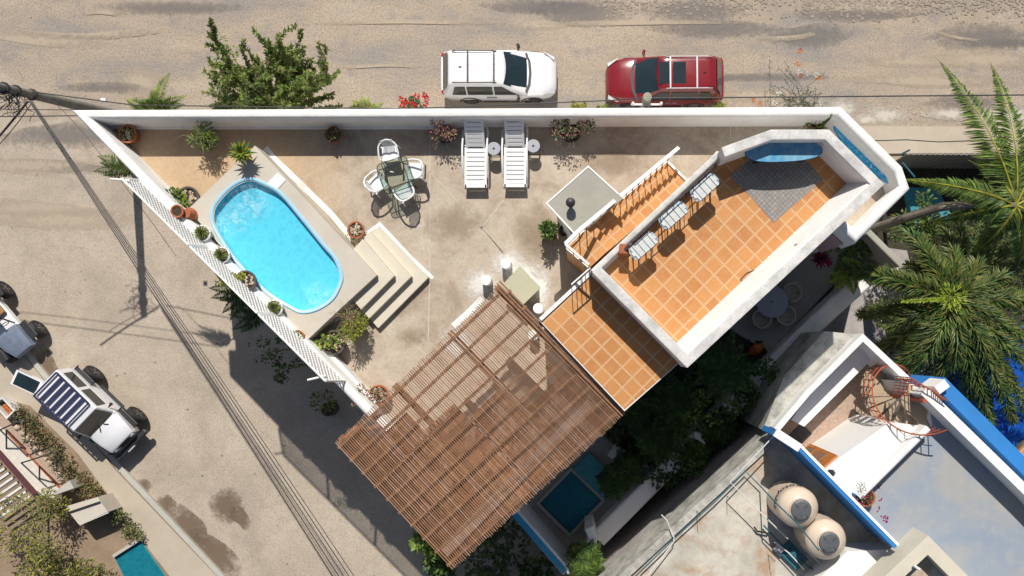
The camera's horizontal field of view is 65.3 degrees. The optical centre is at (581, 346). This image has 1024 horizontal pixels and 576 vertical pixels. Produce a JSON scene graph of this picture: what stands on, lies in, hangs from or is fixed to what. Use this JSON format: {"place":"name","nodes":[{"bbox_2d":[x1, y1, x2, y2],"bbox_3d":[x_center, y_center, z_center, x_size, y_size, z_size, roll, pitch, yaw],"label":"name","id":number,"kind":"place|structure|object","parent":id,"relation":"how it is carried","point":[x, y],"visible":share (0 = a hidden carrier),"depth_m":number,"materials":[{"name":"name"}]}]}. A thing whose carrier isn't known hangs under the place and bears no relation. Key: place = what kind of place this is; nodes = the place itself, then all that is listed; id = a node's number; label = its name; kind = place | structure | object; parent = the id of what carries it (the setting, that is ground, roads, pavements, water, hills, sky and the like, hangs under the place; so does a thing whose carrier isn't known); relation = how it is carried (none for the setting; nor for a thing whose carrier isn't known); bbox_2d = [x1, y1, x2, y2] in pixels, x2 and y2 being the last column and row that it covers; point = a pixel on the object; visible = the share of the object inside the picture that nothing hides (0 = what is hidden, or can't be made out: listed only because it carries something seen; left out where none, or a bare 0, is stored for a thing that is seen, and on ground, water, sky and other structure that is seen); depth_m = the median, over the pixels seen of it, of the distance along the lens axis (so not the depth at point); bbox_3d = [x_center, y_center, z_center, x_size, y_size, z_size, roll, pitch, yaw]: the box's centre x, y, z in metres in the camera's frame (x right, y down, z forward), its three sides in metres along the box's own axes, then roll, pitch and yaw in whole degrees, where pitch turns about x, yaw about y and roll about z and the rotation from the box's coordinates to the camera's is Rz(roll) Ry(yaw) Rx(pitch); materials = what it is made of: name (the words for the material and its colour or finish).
{"place":"outdoors","nodes":[
{"label":"outdoors","id":0,"kind":"place"},
{"bbox_2d":[0,427,58,497],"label":"paved path","id":1,"kind":"structure","parent":0,"point":[15,454],"depth_m":32.23,"materials":[{"name":"concrete"}]},
{"bbox_2d":[0,402,168,575],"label":"yard ground","id":2,"kind":"structure","parent":0,"point":[100,540],"depth_m":32.27,"materials":[{"name":"soil"}]},
{"bbox_2d":[0,415,66,486],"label":"gravel path","id":3,"kind":"structure","parent":2,"relation":"on","point":[18,437],"depth_m":32.23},
{"bbox_2d":[0,486,68,566],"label":"bush","id":4,"kind":"object","parent":2,"relation":"on","point":[38,548],"visible":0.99,"depth_m":30.72,"materials":[{"name":"green plant"}]},
{"bbox_2d":[27,486,72,523],"bbox_3d":[-20.785,6.277,31.387,1.646,1.826,1.375,15,90,0],"label":"bush","id":5,"kind":"object","parent":2,"relation":"on","point":[66,502],"visible":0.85,"depth_m":31.15,"materials":[{"name":"green plant"}]},
{"bbox_2d":[13,544,87,575],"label":"bush","id":6,"kind":"object","parent":2,"relation":"on","point":[48,570],"visible":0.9,"depth_m":31.02,"materials":[{"name":"green plant"}]},
{"bbox_2d":[8,402,105,499],"bbox_3d":[-21.173,4.339,31.963,1.221,0.979,5.601,-43,90,0],"label":"hedge","id":7,"kind":"object","parent":2,"relation":"on","point":[92,489],"visible":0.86,"depth_m":31.89,"materials":[{"name":"plant"}]},
{"bbox_2d":[64,555,116,575],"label":"bush","id":8,"kind":"object","parent":2,"relation":"on","point":[94,571],"visible":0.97,"depth_m":31.38,"materials":[{"name":"green plant"}]},
{"bbox_2d":[66,493,121,524],"bbox_3d":[-19.494,6.407,31.747,1.450,1.045,0.874,-24,90,0],"label":"bench","id":9,"kind":"object","parent":2,"relation":"on","point":[85,511],"visible":1,"depth_m":31.30,"materials":[{"name":"concrete"}]},
{"bbox_2d":[108,509,145,541],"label":"hedge","id":10,"kind":"object","parent":2,"relation":"on","point":[121,520],"visible":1,"depth_m":31.96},
{"bbox_2d":[114,541,164,575],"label":"swimming pool","id":11,"kind":"object","parent":2,"relation":"on","point":[137,559],"visible":1,"depth_m":32.23,"materials":[{"name":"liquid"}]},
{"bbox_2d":[0,355,216,575],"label":"pavement","id":12,"kind":"structure","parent":0,"point":[171,550],"depth_m":32.28,"materials":[{"name":"concrete"}]},
{"bbox_2d":[0,71,552,575],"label":"street","id":13,"kind":"structure","parent":0,"point":[194,441],"depth_m":32.39,"materials":[{"name":"concrete"}]},
{"bbox_2d":[0,281,47,363],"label":"parked buggy","id":14,"kind":"object","parent":13,"relation":"on","point":[17,337],"visible":1,"depth_m":31.59,"materials":[{"name":"white paint"}]},
{"bbox_2d":[0,159,84,172],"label":"road patch","id":15,"kind":"object","parent":13,"relation":"on","point":[23,165],"visible":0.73,"depth_m":32.38,"materials":[{"name":"beige"}]},
{"bbox_2d":[1,212,117,228],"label":"road patch","id":16,"kind":"object","parent":13,"relation":"on","point":[58,219],"visible":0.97,"depth_m":32.38,"materials":[{"name":"concrete"}]},
{"bbox_2d":[22,125,99,141],"bbox_3d":[-20.939,-8.665,32.382,8.205,0.001,1.453,0,90,0],"label":"road patch","id":17,"kind":"object","parent":13,"relation":"on","point":[71,134],"visible":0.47,"depth_m":32.38,"materials":[{"name":"grey"}]},
{"bbox_2d":[10,365,148,460],"bbox_3d":[-19.738,2.292,31.410,5.045,1.980,2.109,44,90,0],"label":"parked offroad car","id":18,"kind":"object","parent":13,"relation":"on","point":[77,399],"visible":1,"depth_m":30.98,"materials":[{"name":"white paint"}]},
{"bbox_2d":[92,154,132,178],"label":"street palm","id":19,"kind":"object","parent":13,"relation":"on","point":[119,166],"visible":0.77,"depth_m":25.91,"materials":[{"name":"green plant"}]},
{"bbox_2d":[24,350,226,575],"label":"kerb","id":20,"kind":"structure","parent":13,"relation":"on","point":[153,502],"depth_m":32.24,"materials":[{"name":"concrete"}]},
{"bbox_2d":[172,506,206,542],"bbox_3d":[-15.888,7.487,32.389,3.928,0.001,1.164,44,90,0],"label":"street stain","id":21,"kind":"object","parent":13,"relation":"on","point":[192,527],"visible":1,"depth_m":32.39,"materials":[{"name":"brown"}]},
{"bbox_2d":[194,535,234,571],"bbox_3d":[-15.051,8.454,32.388,1.400,0.001,4.187,-45,90,0],"label":"street stain","id":22,"kind":"object","parent":13,"relation":"on","point":[216,551],"visible":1,"depth_m":32.39,"materials":[{"name":"brown"}]},
{"bbox_2d":[209,272,247,320],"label":"street palm","id":23,"kind":"object","parent":13,"relation":"on","point":[228,299],"visible":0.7,"depth_m":26.94,"materials":[{"name":"green plant"}]},
{"bbox_2d":[228,303,263,332],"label":"street palm","id":24,"kind":"object","parent":13,"relation":"on","point":[253,316],"visible":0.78,"depth_m":27.79,"materials":[{"name":"green plant"}]},
{"bbox_2d":[309,389,338,415],"bbox_3d":[-10.017,2.140,31.355,1.069,2.091,1.118,-33,90,0],"label":"street planter","id":25,"kind":"object","parent":13,"relation":"on","point":[329,408],"visible":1,"depth_m":30.97,"materials":[{"name":"ceramic"}]},
{"bbox_2d":[408,530,441,564],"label":"shrub","id":26,"kind":"object","parent":13,"relation":"on","point":[425,547],"visible":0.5,"depth_m":29.13,"materials":[{"name":"green plant"}]},
{"bbox_2d":[421,553,456,575],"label":"shrub","id":27,"kind":"object","parent":13,"relation":"on","point":[439,567],"visible":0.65,"depth_m":29.81,"materials":[{"name":"green plant"}]},
{"bbox_2d":[461,536,511,575],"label":"shrub","id":28,"kind":"object","parent":13,"relation":"on","point":[482,570],"visible":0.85,"depth_m":30.38,"materials":[{"name":"green plant"}]},
{"bbox_2d":[483,515,536,569],"bbox_3d":[-2.619,7.518,31.127,2.528,2.547,2.314,0,90,0],"label":"shrub","id":29,"kind":"object","parent":13,"relation":"on","point":[501,546],"visible":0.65,"depth_m":30.74,"materials":[{"name":"green plant"}]},
{"bbox_2d":[516,551,554,575],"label":"shrub","id":30,"kind":"object","parent":13,"relation":"on","point":[523,570],"visible":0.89,"depth_m":30.63,"materials":[{"name":"green plant"}]},
{"bbox_2d":[0,0,1023,159],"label":"ground","id":31,"kind":"structure","parent":0,"point":[159,45],"depth_m":32.40,"materials":[{"name":"sand"}]},
{"bbox_2d":[0,32,88,46],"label":"road patch","id":32,"kind":"object","parent":31,"relation":"on","point":[30,39],"visible":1,"depth_m":32.38,"materials":[{"name":"beige"}]},
{"bbox_2d":[0,82,116,121],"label":"utility pole","id":33,"kind":"object","parent":31,"relation":"on","point":[14,91],"visible":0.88,"depth_m":26.27,"materials":[{"name":"concrete"}]},
{"bbox_2d":[29,101,332,575],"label":"overhead wire","id":34,"kind":"object","parent":33,"relation":"attached to","point":[181,338],"visible":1,"depth_m":25.29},
{"bbox_2d":[31,103,338,575],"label":"overhead wire","id":35,"kind":"object","parent":33,"relation":"attached to","point":[191,348],"visible":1,"depth_m":25.50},
{"bbox_2d":[30,101,343,575],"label":"overhead wire","id":36,"kind":"object","parent":33,"relation":"attached to","point":[187,337],"visible":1,"depth_m":25.39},
{"bbox_2d":[31,101,348,575],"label":"overhead wire","id":37,"kind":"object","parent":33,"relation":"attached to","point":[192,341],"visible":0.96,"depth_m":25.69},
{"bbox_2d":[32,101,353,575],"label":"overhead wire","id":38,"kind":"object","parent":33,"relation":"attached to","point":[198,345],"visible":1,"depth_m":25.80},
{"bbox_2d":[121,70,161,94],"bbox_3d":[-17.977,-10.772,32.386,2.850,0.001,1.579,0,90,0],"label":"road patch","id":39,"kind":"object","parent":31,"relation":"on","point":[140,82],"visible":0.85,"depth_m":32.39,"materials":[{"name":"beige"}]},
{"bbox_2d":[126,73,187,109],"bbox_3d":[-15.786,-9.127,30.599,2.408,3.602,1.110,-18,90,0],"label":"street palm","id":40,"kind":"object","parent":31,"relation":"on","point":[155,93],"visible":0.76,"depth_m":29.63,"materials":[{"name":"green plant"}]},
{"bbox_2d":[201,17,376,109],"bbox_3d":[-10.596,-9.167,29.638,6.011,5.649,4.152,0,90,0],"label":"bushy tree","id":41,"kind":"object","parent":31,"relation":"on","point":[252,83],"visible":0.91,"depth_m":27.98,"materials":[{"name":"green plant"}]},
{"bbox_2d":[72,107,908,497],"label":"house","id":42,"kind":"structure","parent":31,"relation":"on","point":[628,331],"depth_m":23.43,"materials":[{"name":"white paint"}]},
{"bbox_2d":[182,120,218,153],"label":"potted plant","id":43,"kind":"object","parent":42,"relation":"on","point":[203,138],"visible":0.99,"depth_m":23.28,"materials":[{"name":"ceramic"}]},
{"bbox_2d":[110,177,345,381],"bbox_3d":[-9.946,-1.764,22.385,8.382,1.115,0.507,44,90,0],"label":"lattice screen","id":44,"kind":"object","parent":42,"relation":"on","point":[141,190],"visible":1,"depth_m":22.32,"materials":[{"name":"white paint"}]},
{"bbox_2d":[191,146,428,338],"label":"swimming pool","id":45,"kind":"structure","parent":42,"relation":"on","point":[274,229],"depth_m":23.40,"materials":[{"name":"concrete"}]},
{"bbox_2d":[311,330,345,354],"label":"potted plant","id":46,"kind":"object","parent":42,"relation":"on","point":[329,341],"visible":0.94,"depth_m":23.50,"materials":[{"name":"ceramic"}]},
{"bbox_2d":[328,297,369,343],"bbox_3d":[-6.781,-0.751,23.299,1.102,1.402,1.379,0,90,0],"label":"potted plant","id":47,"kind":"object","parent":42,"relation":"on","point":[354,327],"visible":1,"depth_m":23.08,"materials":[{"name":"ceramic"}]},
{"bbox_2d":[461,119,488,187],"bbox_3d":[-3.149,-5.721,23.564,0.786,0.871,1.970,0,90,0],"label":"sun lounger","id":48,"kind":"object","parent":42,"relation":"on","point":[474,136],"visible":1,"depth_m":23.66,"materials":[{"name":"white plastic"}]},
{"bbox_2d":[335,281,627,569],"bbox_3d":[-2.741,2.185,22.665,6.443,2.670,4.934,-44,90,0],"label":"pergola","id":49,"kind":"object","parent":42,"relation":"on","point":[572,410],"visible":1,"depth_m":21.39,"materials":[{"name":"brown wood"}]},
{"bbox_2d":[501,119,527,186],"bbox_3d":[-1.972,-5.737,23.564,0.786,0.871,1.970,0,90,0],"label":"sun lounger","id":50,"kind":"object","parent":42,"relation":"on","point":[515,174],"visible":1,"depth_m":23.66,"materials":[{"name":"white plastic"}]},
{"bbox_2d":[504,266,540,303],"bbox_3d":[-1.752,-1.798,23.625,0.739,0.750,0.883,-44,90,0],"label":"concrete table","id":51,"kind":"object","parent":42,"relation":"on","point":[522,285],"visible":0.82,"depth_m":23.25,"materials":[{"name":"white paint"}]},
{"bbox_2d":[549,119,595,151],"bbox_3d":[-0.265,-6.396,23.497,1.410,1.005,1.302,0,90,0],"label":"potted plant","id":52,"kind":"object","parent":42,"relation":"on","point":[569,133],"visible":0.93,"depth_m":23.32,"materials":[{"name":"plant"}]},
{"bbox_2d":[564,146,679,267],"bbox_3d":[1.473,-3.928,22.064,4.587,3.672,0.868,-44,90,0],"label":"stair railing","id":53,"kind":"object","parent":42,"relation":"on","point":[569,240],"visible":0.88,"depth_m":21.10,"materials":[{"name":"white paint"}]},
{"bbox_2d":[629,231,657,259],"bbox_3d":[1.606,-2.594,20.796,0.820,0.770,0.380,-41,90,0],"label":"slatted bench","id":54,"kind":"object","parent":42,"relation":"on","point":[643,245],"visible":1,"depth_m":20.42,"materials":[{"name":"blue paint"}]},
{"bbox_2d":[658,201,687,229],"bbox_3d":[2.374,-3.376,20.796,0.820,0.770,0.380,-41,90,0],"label":"slatted bench","id":55,"kind":"object","parent":42,"relation":"on","point":[673,215],"visible":1,"depth_m":20.42,"materials":[{"name":"white paint"}]},
{"bbox_2d":[690,173,718,202],"bbox_3d":[3.184,-4.090,20.796,0.820,0.770,0.380,-42,90,0],"label":"slatted bench","id":56,"kind":"object","parent":42,"relation":"on","point":[704,188],"visible":1,"depth_m":20.42,"materials":[{"name":"white paint"}]},
{"bbox_2d":[745,143,822,163],"bbox_3d":[5.223,-5.034,20.827,2.007,0.706,0.550,0,90,0],"label":"surfboard table","id":57,"kind":"object","parent":42,"relation":"on","point":[784,152],"visible":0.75,"depth_m":20.47,"materials":[{"name":"plastic"}]},
{"bbox_2d":[833,126,887,183],"bbox_3d":[8.385,-5.698,23.772,2.481,0.456,0.401,45,90,0],"label":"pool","id":58,"kind":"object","parent":42,"relation":"on","point":[863,158],"visible":0.56,"depth_m":23.54,"materials":[{"name":"blue paint"}]},
{"bbox_2d":[440,43,556,103],"bbox_3d":[-3.288,-10.814,31.526,4.610,1.749,2.295,0,90,0],"label":"parked suv","id":59,"kind":"object","parent":31,"relation":"on","point":[472,76],"visible":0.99,"depth_m":31.12,"materials":[{"name":"white paint"}]},
{"bbox_2d":[510,501,566,573],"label":"garden wall","id":60,"kind":"structure","parent":31,"relation":"on","point":[540,533],"depth_m":26.44,"materials":[{"name":"white paint"}]},
{"bbox_2d":[555,2,608,20],"bbox_3d":[0.030,-13.613,32.385,5.260,0.001,1.511,0,90,0],"label":"road patch","id":61,"kind":"object","parent":31,"relation":"on","point":[585,12],"visible":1,"depth_m":32.38,"materials":[{"name":"grey"}]},
{"bbox_2d":[631,92,662,107],"bbox_3d":[1.902,-7.115,27.600,0.910,9.604,0.376,0,90,0],"label":"utility pole","id":62,"kind":"object","parent":31,"relation":"on","point":[646,101],"visible":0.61,"depth_m":23.12,"materials":[{"name":"metal"}]},
{"bbox_2d":[32,91,641,108],"bbox_3d":[-7.742,-7.474,24.101,19.112,1.832,0.385,2,90,0],"label":"overhead wire","id":63,"kind":"object","parent":62,"relation":"attached to","point":[340,107],"visible":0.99,"depth_m":24.33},
{"bbox_2d":[652,94,1023,98],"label":"overhead wire","id":64,"kind":"object","parent":62,"relation":"attached to","point":[835,96],"visible":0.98,"depth_m":23.47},
{"bbox_2d":[605,49,723,107],"bbox_3d":[3.318,-10.587,31.515,4.700,1.769,2.275,-1,90,0],"label":"parked suv","id":65,"kind":"object","parent":31,"relation":"on","point":[676,76],"visible":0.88,"depth_m":31.04,"materials":[{"name":"red paint"}]},
{"bbox_2d":[659,3,723,17],"bbox_3d":[4.596,-13.706,32.385,5.662,0.001,1.233,0,90,0],"label":"road patch","id":66,"kind":"object","parent":31,"relation":"on","point":[702,10],"visible":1,"depth_m":32.38,"materials":[{"name":"grey"}]},
{"bbox_2d":[672,21,755,32],"bbox_3d":[5.373,-12.921,32.384,6.810,0.001,0.891,4,90,0],"label":"road patch","id":67,"kind":"object","parent":31,"relation":"on","point":[704,27],"visible":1,"depth_m":32.38,"materials":[{"name":"grey"}]},
{"bbox_2d":[596,263,874,544],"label":"boundary wall","id":68,"kind":"structure","parent":31,"relation":"on","point":[827,308],"depth_m":27.40,"materials":[{"name":"white paint"}]},
{"bbox_2d":[542,331,1023,575],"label":"neighbour house","id":69,"kind":"structure","parent":31,"relation":"on","point":[951,503],"depth_m":24.20,"materials":[{"name":"concrete"}]},
{"bbox_2d":[767,479,817,527],"bbox_3d":[6.266,4.649,23.483,1.186,1.795,1.186,0,90,0],"label":"water tank","id":70,"kind":"object","parent":69,"relation":"on","point":[796,502],"visible":0.97,"depth_m":22.85,"materials":[{"name":"beige plastic"}]},
{"bbox_2d":[793,511,845,559],"bbox_3d":[7.070,5.576,23.483,1.180,1.795,1.180,0,90,0],"label":"water tank","id":71,"kind":"object","parent":69,"relation":"on","point":[825,534],"visible":0.84,"depth_m":22.82,"materials":[{"name":"beige plastic"}]},
{"bbox_2d":[860,364,947,435],"bbox_3d":[9.481,1.519,24.041,1.767,3.919,2.001,0,90,0],"label":"spiral stair","id":72,"kind":"object","parent":69,"relation":"on","point":[871,384],"visible":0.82,"depth_m":23.55,"materials":[{"name":"orange paint"}]},
{"bbox_2d":[752,48,824,106],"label":"wildflowers","id":73,"kind":"object","parent":31,"relation":"on","point":[807,104],"visible":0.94,"depth_m":31.16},
{"bbox_2d":[603,0,1023,27],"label":"cobbles","id":74,"kind":"object","parent":31,"relation":"on","point":[911,3],"visible":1,"depth_m":32.38,"materials":[{"name":"stone"}]},
{"bbox_2d":[819,1,924,12],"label":"road patch","id":75,"kind":"object","parent":31,"relation":"on","point":[856,9],"visible":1,"depth_m":32.39,"materials":[{"name":"beige"}]},
{"bbox_2d":[852,230,902,268],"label":"boundary wall","id":76,"kind":"structure","parent":31,"relation":"on","point":[882,252],"depth_m":26.37,"materials":[{"name":"paint"}]},
{"bbox_2d":[845,74,982,86],"bbox_3d":[14.013,-10.837,32.386,9.001,0.001,0.647,2,90,0],"label":"road patch","id":77,"kind":"object","parent":31,"relation":"on","point":[925,80],"visible":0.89,"depth_m":32.39,"materials":[{"name":"beige"}]},
{"bbox_2d":[937,53,1023,66],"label":"road patch","id":78,"kind":"object","parent":31,"relation":"on","point":[994,60],"visible":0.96,"depth_m":32.38,"materials":[{"name":"beige"}]},
{"bbox_2d":[956,29,1019,46],"bbox_3d":[16.435,-12.601,32.386,5.476,0.001,1.538,0,90,0],"label":"road patch","id":79,"kind":"object","parent":31,"relation":"on","point":[982,36],"visible":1,"depth_m":32.39,"materials":[{"name":"grey"}]},
{"bbox_2d":[526,246,857,548],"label":"patio ground","id":80,"kind":"structure","parent":0,"point":[808,277],"depth_m":28.40,"materials":[{"name":"concrete"}]},
{"bbox_2d":[536,451,605,537],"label":"courtyard pool","id":81,"kind":"structure","parent":80,"relation":"on","point":[569,500],"depth_m":28.37,"materials":[{"name":"teal liquid"}]},
{"bbox_2d":[562,536,606,575],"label":"garden palm","id":82,"kind":"object","parent":80,"relation":"on","point":[578,554],"visible":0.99,"depth_m":25.82,"materials":[{"name":"green plant"}]},
{"bbox_2d":[595,463,629,500],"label":"garden palm","id":83,"kind":"object","parent":80,"relation":"on","point":[612,482],"visible":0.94,"depth_m":26.73,"materials":[{"name":"green plant"}]},
{"bbox_2d":[602,450,648,493],"bbox_3d":[1.571,4.318,27.612,1.594,1.576,1.456,42,90,0],"label":"garden palm","id":84,"kind":"object","parent":80,"relation":"on","point":[634,469],"visible":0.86,"depth_m":26.97,"materials":[{"name":"green plant"}]},
{"bbox_2d":[604,329,767,465],"bbox_3d":[3.550,1.446,28.394,6.319,0.001,2.791,-42,90,0],"label":"planting bed","id":85,"kind":"object","parent":80,"relation":"on","point":[680,372],"visible":0.12,"depth_m":28.39,"materials":[{"name":"soil"}]},
{"bbox_2d":[615,386,663,437],"bbox_3d":[1.866,2.161,27.523,2.043,1.754,2.315,0,90,0],"label":"garden palm","id":86,"kind":"object","parent":85,"relation":"on","point":[642,419],"visible":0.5,"depth_m":26.74,"materials":[{"name":"green plant"}]},
{"bbox_2d":[629,414,693,467],"bbox_3d":[2.784,3.158,27.418,2.110,1.964,2.051,-23,90,0],"label":"garden palm","id":87,"kind":"object","parent":85,"relation":"on","point":[654,433],"visible":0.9,"depth_m":26.56,"materials":[{"name":"green plant"}]},
{"bbox_2d":[648,448,689,490],"bbox_3d":[3.007,4.179,27.618,1.502,1.564,1.593,0,90,0],"label":"shrub","id":88,"kind":"object","parent":85,"relation":"on","point":[675,478],"visible":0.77,"depth_m":27.24,"materials":[{"name":"green plant"}]},
{"bbox_2d":[638,368,709,448],"bbox_3d":[3.453,1.941,27.215,2.468,2.369,2.910,-42,90,0],"label":"garden palm","id":89,"kind":"object","parent":85,"relation":"on","point":[672,401],"visible":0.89,"depth_m":26.23,"materials":[{"name":"green plant"}]},
{"bbox_2d":[670,448,709,479],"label":"shrub","id":90,"kind":"object","parent":85,"relation":"on","point":[697,472],"visible":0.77,"depth_m":27.13,"materials":[{"name":"green plant"}]},
{"bbox_2d":[678,435,712,472],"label":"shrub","id":91,"kind":"object","parent":85,"relation":"on","point":[698,445],"visible":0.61,"depth_m":27.32,"materials":[{"name":"green plant"}]},
{"bbox_2d":[694,404,742,452],"bbox_3d":[4.726,2.789,27.624,1.594,1.553,1.770,40,90,0],"label":"garden palm","id":92,"kind":"object","parent":85,"relation":"on","point":[717,434],"visible":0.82,"depth_m":27.04,"materials":[{"name":"green plant"}]},
{"bbox_2d":[691,325,761,410],"bbox_3d":[4.551,0.671,26.815,2.367,3.170,2.556,-37,90,0],"label":"garden palm","id":93,"kind":"object","parent":85,"relation":"on","point":[710,366],"visible":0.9,"depth_m":25.38,"materials":[{"name":"green plant"}]},
{"bbox_2d":[722,375,761,421],"bbox_3d":[5.383,1.727,27.321,1.365,2.157,1.641,0,90,0],"label":"shrub","id":94,"kind":"object","parent":85,"relation":"on","point":[749,396],"visible":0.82,"depth_m":26.61,"materials":[{"name":"green plant"}]},
{"bbox_2d":[756,286,787,317],"bbox_3d":[6.643,-1.559,28.018,1.120,0.763,1.120,0,90,0],"label":"patio table","id":95,"kind":"object","parent":80,"relation":"on","point":[772,303],"visible":0.88,"depth_m":27.64,"materials":[{"name":"metal"}]},
{"bbox_2d":[828,257,861,294],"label":"areca palm","id":96,"kind":"object","parent":80,"relation":"on","point":[841,280],"visible":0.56,"depth_m":26.65,"materials":[{"name":"green plant"}]},
{"bbox_2d":[833,239,872,260],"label":"areca palm","id":97,"kind":"object","parent":80,"relation":"on","point":[847,251],"visible":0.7,"depth_m":26.83,"materials":[{"name":"green plant"}]},
{"bbox_2d":[737,248,934,425],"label":"alley path","id":98,"kind":"structure","parent":0,"point":[845,321],"depth_m":32.37,"materials":[{"name":"concrete"}]},
{"bbox_2d":[832,209,1023,428],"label":"foxtail palm","id":99,"kind":"object","parent":98,"relation":"on","point":[969,326],"visible":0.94,"depth_m":25.50,"materials":[{"name":"green plant"}]},
{"bbox_2d":[860,126,1023,153],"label":"pavement","id":100,"kind":"structure","parent":0,"point":[933,133],"depth_m":32.30,"materials":[{"name":"concrete"}]},
{"bbox_2d":[875,168,1023,396],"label":"garden ground","id":101,"kind":"structure","parent":0,"point":[898,206],"depth_m":32.38,"materials":[{"name":"soil"}]},
{"bbox_2d":[883,189,941,246],"bbox_3d":[12.422,-4.752,30.538,2.041,3.731,2.154,0,90,0],"label":"shrub","id":102,"kind":"object","parent":101,"relation":"on","point":[922,226],"visible":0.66,"depth_m":29.22,"materials":[{"name":"green plant"}]},
{"bbox_2d":[904,187,950,228],"bbox_3d":[13.855,-5.709,32.175,1.630,0.350,1.940,-23,90,0],"label":"tarp cover","id":103,"kind":"object","parent":101,"relation":"on","point":[910,198],"visible":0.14,"depth_m":32.00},
{"bbox_2d":[869,55,1023,266],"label":"coconut palm","id":104,"kind":"object","parent":101,"relation":"on","point":[1005,201],"visible":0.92,"depth_m":24.07,"materials":[{"name":"green plant"}]},
{"bbox_2d":[895,153,1019,168],"bbox_3d":[18.378,-7.272,31.250,12.081,2.300,0.070,0,90,0],"label":"corrugated fence","id":105,"kind":"object","parent":101,"relation":"on","point":[938,160],"visible":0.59,"depth_m":31.06,"materials":[{"name":"metal"}]},
{"bbox_2d":[936,326,1023,454],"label":"neighbour pool","id":106,"kind":"structure","parent":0,"point":[1014,435],"depth_m":28.80,"materials":[{"name":"blue liquid"}]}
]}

